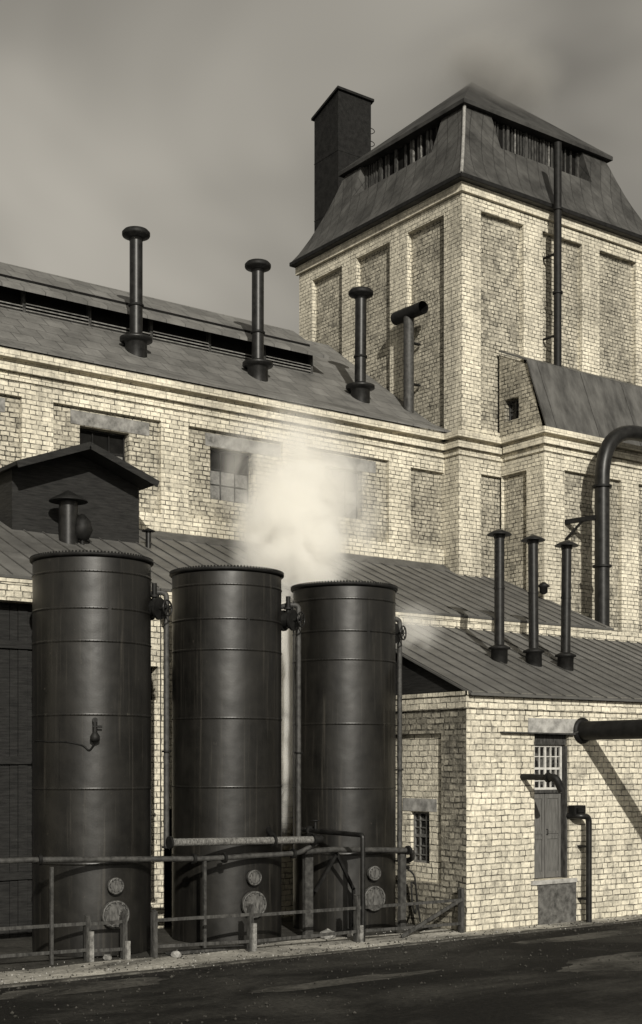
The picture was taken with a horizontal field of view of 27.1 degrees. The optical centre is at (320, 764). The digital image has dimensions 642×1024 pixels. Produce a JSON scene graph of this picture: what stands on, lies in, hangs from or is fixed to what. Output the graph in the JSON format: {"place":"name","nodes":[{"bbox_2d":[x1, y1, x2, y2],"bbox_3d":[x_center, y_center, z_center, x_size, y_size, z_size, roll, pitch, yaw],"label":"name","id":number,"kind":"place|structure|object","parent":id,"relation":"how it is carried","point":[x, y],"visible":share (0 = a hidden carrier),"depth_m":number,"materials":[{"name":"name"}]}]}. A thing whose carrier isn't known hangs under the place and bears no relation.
{"place":"outdoors","nodes":[
{"label":"outdoors","id":0,"kind":"place"},
{"bbox_2d":[0,917,485,971],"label":"ground","id":1,"kind":"structure","parent":0,"point":[15,945],"depth_m":26.07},
{"bbox_2d":[29,550,153,956],"bbox_3d":[-4.434,-0.195,25.929,2.390,7.590,2.509,0,0,-36],"label":"storage tank","id":2,"kind":"object","parent":1,"relation":"on","point":[91,707],"visible":0.94,"depth_m":24.97,"materials":[{"name":"black metal"}]},
{"bbox_2d":[149,583,172,855],"bbox_3d":[-3.222,-0.840,26.031,0.674,5.380,0.568,0,0,27],"label":"standpipe","id":3,"kind":"object","parent":2,"relation":"attached to","point":[159,607],"visible":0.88,"depth_m":26.10,"materials":[{"name":"metal"}]},
{"bbox_2d":[103,954,111,960],"bbox_3d":[-3.939,3.563,24.509,0.170,0.128,0.169,0,0,-16],"label":"stone","id":4,"kind":"object","parent":1,"relation":"on","point":[107,957],"visible":1,"depth_m":24.45,"materials":[{"name":"grey stone"}]},
{"bbox_2d":[166,944,246,954],"bbox_3d":[-2.140,3.570,25.606,1.801,0.050,0.200,0,0,-35],"label":"plank","id":5,"kind":"object","parent":1,"relation":"on","point":[212,949],"visible":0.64,"depth_m":25.58,"materials":[{"name":"grey wood"}]},
{"bbox_2d":[0,843,414,964],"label":"pipe","id":6,"kind":"object","parent":1,"relation":"on","point":[308,851],"visible":0.98,"depth_m":26.50,"materials":[{"name":"metal"}]},
{"bbox_2d":[166,826,323,848],"bbox_3d":[-1.552,1.409,26.600,3.734,0.523,0.799,0,0,-36],"label":"lagged pipe","id":7,"kind":"object","parent":6,"relation":"attached to","point":[310,838],"visible":0.94,"depth_m":26.30,"materials":[{"name":"metal"}]},
{"bbox_2d":[406,863,420,921],"bbox_3d":[1.975,2.846,29.493,0.234,1.312,0.444,0,0,-65],"label":"hose","id":8,"kind":"object","parent":6,"relation":"hanging from","point":[414,883],"visible":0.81,"depth_m":29.47,"materials":[{"name":"rubber"}]},
{"bbox_2d":[0,262,451,615],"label":"hall","id":9,"kind":"structure","parent":1,"relation":"on","point":[200,433],"depth_m":37.05,"materials":[{"name":"brick"}]},
{"bbox_2d":[80,428,124,460],"bbox_3d":[-5.704,-7.900,34.384,1.380,1.380,0.055,0,0,-36],"label":"window","id":10,"kind":"structure","parent":9,"relation":"in","point":[112,443],"depth_m":34.50,"materials":[{"name":"glass"}]},
{"bbox_2d":[120,226,152,372],"bbox_3d":[-5.070,-12.766,36.481,0.900,3.900,0.900,0,0,-36],"label":"mushroom vent","id":11,"kind":"object","parent":9,"relation":"on","point":[136,341],"visible":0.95,"depth_m":36.31,"materials":[{"name":"black metal"}]},
{"bbox_2d":[210,449,248,503],"bbox_3d":[-2.581,-7.900,36.670,1.380,1.380,0.055,0,0,-36],"label":"window","id":12,"kind":"structure","parent":9,"relation":"in","point":[229,472],"depth_m":36.72,"materials":[{"name":"glass"}]},
{"bbox_2d":[242,258,272,395],"bbox_3d":[-1.850,-12.816,38.937,0.900,3.900,0.900,0,-1,-16],"label":"mushroom vent","id":13,"kind":"object","parent":9,"relation":"on","point":[257,366],"visible":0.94,"depth_m":38.77,"materials":[{"name":"metal"}]},
{"bbox_2d":[324,468,357,518],"bbox_3d":[0.517,-7.900,38.939,1.380,1.380,0.055,0,0,-36],"label":"window","id":14,"kind":"structure","parent":9,"relation":"in","point":[340,487],"depth_m":39.00,"materials":[{"name":"glass"}]},
{"bbox_2d":[346,286,374,415],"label":"mushroom vent","id":15,"kind":"object","parent":9,"relation":"on","point":[360,388],"visible":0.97,"depth_m":40.90,"materials":[{"name":"metal"}]},
{"bbox_2d":[169,565,283,942],"bbox_3d":[-1.933,-0.195,27.761,2.390,7.590,2.509,0,0,-36],"label":"storage tank","id":16,"kind":"object","parent":1,"relation":"on","point":[226,653],"visible":0.91,"depth_m":26.80,"materials":[{"name":"metal"}]},
{"bbox_2d":[281,596,304,848],"bbox_3d":[-0.656,-0.830,27.910,0.674,5.360,0.568,0,0,27],"label":"standpipe","id":17,"kind":"object","parent":16,"relation":"attached to","point":[291,618],"visible":0.9,"depth_m":27.98,"materials":[{"name":"metal"}]},
{"bbox_2d":[0,887,464,961],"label":"yard fence","id":18,"kind":"object","parent":1,"relation":"on","point":[124,948],"visible":0.9,"depth_m":25.55,"materials":[{"name":"grey wood"}]},
{"bbox_2d":[0,521,641,938],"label":"lean to shed","id":19,"kind":"object","parent":1,"relation":"on","point":[428,591],"visible":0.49,"depth_m":31.25,"materials":[{"name":"metal"}]},
{"bbox_2d":[49,490,92,544],"bbox_3d":[-5.947,-5.745,31.576,1.030,1.490,0.920,0,0,-36],"label":"drum vent","id":20,"kind":"object","parent":19,"relation":"on","point":[74,527],"visible":0.92,"depth_m":31.39,"materials":[{"name":"black metal"}]},
{"bbox_2d":[0,442,159,542],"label":"roof hut","id":21,"kind":"object","parent":19,"relation":"on","point":[107,486],"visible":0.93,"depth_m":32.23,"materials":[{"name":"wood"}]},
{"bbox_2d":[142,528,154,547],"bbox_3d":[-4.302,-5.545,33.164,0.340,0.690,0.340,0,0,-36],"label":"stub vent","id":22,"kind":"object","parent":19,"relation":"on","point":[148,531],"visible":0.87,"depth_m":33.10,"materials":[{"name":"black metal"}]},
{"bbox_2d":[499,350,641,633],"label":"mansard annex","id":23,"kind":"object","parent":19,"relation":"on","point":[547,477],"visible":0.82,"depth_m":41.03,"materials":[{"name":"brick"}]},
{"bbox_2d":[509,398,518,420],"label":"window","id":24,"kind":"structure","parent":23,"relation":"in","point":[514,404],"depth_m":41.21,"materials":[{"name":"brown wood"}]},
{"bbox_2d":[538,582,549,594],"bbox_3d":[6.633,-5.230,39.609,0.460,0.360,0.441,0,0,-36],"label":"corner lamp","id":25,"kind":"object","parent":23,"relation":"attached to","point":[543,587],"visible":0.99,"depth_m":39.48,"materials":[{"name":"metal"}]},
{"bbox_2d":[565,425,641,626],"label":"wall duct","id":26,"kind":"object","parent":23,"relation":"attached to","point":[610,443],"depth_m":39.87,"materials":[{"name":"black metal"}]},
{"bbox_2d":[0,918,641,987],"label":"kerb","id":27,"kind":"structure","parent":1,"relation":"on","point":[217,963],"depth_m":24.58,"materials":[{"name":"stone"}]},
{"bbox_2d":[314,852,354,929],"bbox_3d":[0.294,2.748,27.890,1.074,1.806,0.060,0,0,-36],"label":"cross brace","id":28,"kind":"object","parent":1,"relation":"on","point":[328,868],"visible":0.83,"depth_m":27.95,"materials":[{"name":"metal"}]},
{"bbox_2d":[311,86,374,231],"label":"chimney","id":29,"kind":"object","parent":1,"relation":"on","point":[341,118],"visible":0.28,"depth_m":50.55,"materials":[{"name":"metal"}]},
{"bbox_2d":[291,580,397,931],"bbox_3d":[0.552,-0.135,29.580,2.390,7.590,2.509,0,0,-36],"label":"storage tank","id":30,"kind":"object","parent":1,"relation":"on","point":[348,663],"visible":0.91,"depth_m":28.61,"materials":[{"name":"metal"}]},
{"bbox_2d":[395,615,406,870],"bbox_3d":[1.573,-0.510,29.604,0.674,5.780,0.568,0,0,27],"label":"standpipe","id":31,"kind":"object","parent":30,"relation":"attached to","point":[399,631],"visible":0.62,"depth_m":29.68,"materials":[{"name":"metal"}]},
{"bbox_2d":[289,82,641,619],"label":"brick tower","id":32,"kind":"structure","parent":1,"relation":"on","point":[444,211],"depth_m":42.63,"materials":[{"name":"brick"}]},
{"bbox_2d":[365,125,439,188],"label":"louvre window","id":33,"kind":"structure","parent":32,"relation":"in","point":[418,148],"depth_m":44.90,"materials":[{"name":"grey wood"}]},
{"bbox_2d":[391,301,427,412],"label":"vent pipe","id":34,"kind":"object","parent":32,"relation":"attached to","point":[406,316],"visible":0.83,"depth_m":41.87,"materials":[{"name":"metal"}]},
{"bbox_2d":[493,121,578,176],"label":"louvre window","id":35,"kind":"structure","parent":32,"relation":"in","point":[523,144],"depth_m":44.08,"materials":[{"name":"grey wood"}]},
{"bbox_2d":[543,141,562,366],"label":"tower downpipe","id":36,"kind":"object","parent":32,"relation":"attached to","point":[557,210],"visible":0.92,"depth_m":42.11,"materials":[{"name":"metal"}]},
{"bbox_2d":[395,623,641,931],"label":"boiler house","id":37,"kind":"structure","parent":1,"relation":"on","point":[491,833],"depth_m":30.09,"materials":[{"name":"brick"}]},
{"bbox_2d":[413,811,428,862],"bbox_3d":[2.314,1.645,29.971,0.055,1.150,0.650,0,0,-36],"label":"window","id":38,"kind":"structure","parent":37,"relation":"in","point":[420,819],"depth_m":30.04,"materials":[{"name":"paint"}]},
{"bbox_2d":[487,529,511,663],"bbox_3d":[4.289,-3.992,31.993,0.600,3.330,0.600,0,0,-36],"label":"slim roof vent","id":39,"kind":"object","parent":37,"relation":"on","point":[499,649],"visible":0.92,"depth_m":31.88,"materials":[{"name":"black metal"}]},
{"bbox_2d":[521,535,544,666],"bbox_3d":[5.201,-3.958,32.581,0.600,3.330,0.600,0,-1,14],"label":"slim roof vent","id":40,"kind":"object","parent":37,"relation":"on","point":[533,652],"visible":0.95,"depth_m":32.47,"materials":[{"name":"metal"}]},
{"bbox_2d":[534,793,543,877],"bbox_3d":[4.849,1.620,30.090,0.515,1.920,0.052,0,0,-36],"label":"door leaf","id":41,"kind":"structure","parent":37,"relation":"in","point":[538,797],"depth_m":30.14,"materials":[{"name":"grey paint"}]},
{"bbox_2d":[520,772,564,792],"bbox_3d":[4.775,0.399,29.102,1.245,0.437,0.295,0,0,45],"label":"outlet pipe","id":42,"kind":"object","parent":37,"relation":"attached to","point":[547,777],"visible":1,"depth_m":28.82,"materials":[{"name":"metal"}]},
{"bbox_2d":[534,745,561,789],"bbox_3d":[5.082,0.070,30.222,1.047,1.018,0.055,0,0,-36],"label":"window","id":43,"kind":"structure","parent":37,"relation":"in","point":[547,758],"depth_m":30.28,"materials":[{"name":"paint"}]},
{"bbox_2d":[544,793,560,877],"bbox_3d":[5.295,1.620,30.381,0.510,1.920,0.109,0,0,-36],"label":"door leaf","id":44,"kind":"structure","parent":37,"relation":"in","point":[552,801],"depth_m":30.41,"materials":[{"name":"grey paint"}]},
{"bbox_2d":[554,540,578,670],"bbox_3d":[6.075,-3.890,32.989,0.600,3.330,0.600,1,0,44],"label":"slim roof vent","id":45,"kind":"object","parent":37,"relation":"on","point":[565,658],"visible":0.93,"depth_m":32.88,"materials":[{"name":"metal"}]},
{"bbox_2d":[566,805,591,921],"bbox_3d":[5.906,2.295,30.394,0.479,2.710,0.410,0,0,-36],"label":"wall downpipe","id":46,"kind":"object","parent":37,"relation":"attached to","point":[576,811],"depth_m":30.32,"materials":[{"name":"black metal"}]},
{"bbox_2d":[573,718,641,743],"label":"pipe","id":47,"kind":"object","parent":37,"relation":"attached to","point":[587,729],"visible":0.96,"depth_m":29.82,"materials":[{"name":"metal"}]},
{"bbox_2d":[0,921,641,1023],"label":"road","id":48,"kind":"structure","parent":0,"point":[597,997],"depth_m":21.02,"materials":[{"name":"black asphalt"}]},
{"bbox_2d":[0,977,168,999],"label":"road patch","id":49,"kind":"object","parent":48,"relation":"on","point":[82,988],"visible":1,"depth_m":21.38,"materials":[{"name":"grey asphalt"}]},
{"bbox_2d":[0,915,641,1023],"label":"grit","id":50,"kind":"object","parent":48,"relation":"on","point":[139,989],"visible":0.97,"depth_m":23.87,"materials":[{"name":"grey gravel"}]},
{"bbox_2d":[248,969,441,992],"bbox_3d":[0.481,3.605,22.189,4.046,0.001,0.586,0,0,-36],"label":"road patch","id":51,"kind":"object","parent":48,"relation":"on","point":[339,981],"visible":1,"depth_m":22.07,"materials":[{"name":"grey asphalt"}]},
{"bbox_2d":[513,927,641,943],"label":"road patch","id":52,"kind":"object","parent":48,"relation":"on","point":[623,932],"visible":1,"depth_m":27.83,"materials":[{"name":"grey asphalt"}]},
{"bbox_2d":[557,952,641,971],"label":"road patch","id":53,"kind":"object","parent":48,"relation":"on","point":[611,965],"visible":1,"depth_m":24.06,"materials":[{"name":"grey asphalt"}]},
{"bbox_2d":[0,915,641,984],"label":"path","id":54,"kind":"structure","parent":0,"point":[270,949],"depth_m":25.46,"materials":[{"name":"grey concrete"}]},
{"bbox_2d":[171,951,181,957],"bbox_3d":[-2.696,3.556,24.848,0.209,0.137,0.197,0,0,-36],"label":"stone","id":55,"kind":"object","parent":54,"relation":"on","point":[175,954],"visible":1,"depth_m":24.78,"materials":[{"name":"grey stone"}]},
{"bbox_2d":[320,928,335,938],"bbox_3d":[0.157,3.518,27.486,0.328,0.256,0.366,0,0,-36],"label":"stone","id":56,"kind":"object","parent":54,"relation":"on","point":[327,930],"visible":0.66,"depth_m":27.40,"materials":[{"name":"grey stone"}]},
{"bbox_2d":[301,820,364,941],"bbox_3d":[0.225,2.419,27.827,0.200,2.462,2.161,0,0,-36],"label":"hydrant pipe","id":57,"kind":"object","parent":54,"relation":"on","point":[315,830],"visible":0.89,"depth_m":26.99,"materials":[{"name":"black metal"}]},
{"bbox_2d":[0,0,641,334],"label":"sky","id":58,"kind":"structure","parent":0,"point":[188,123],"materials":[{"name":"grey"}]}
]}

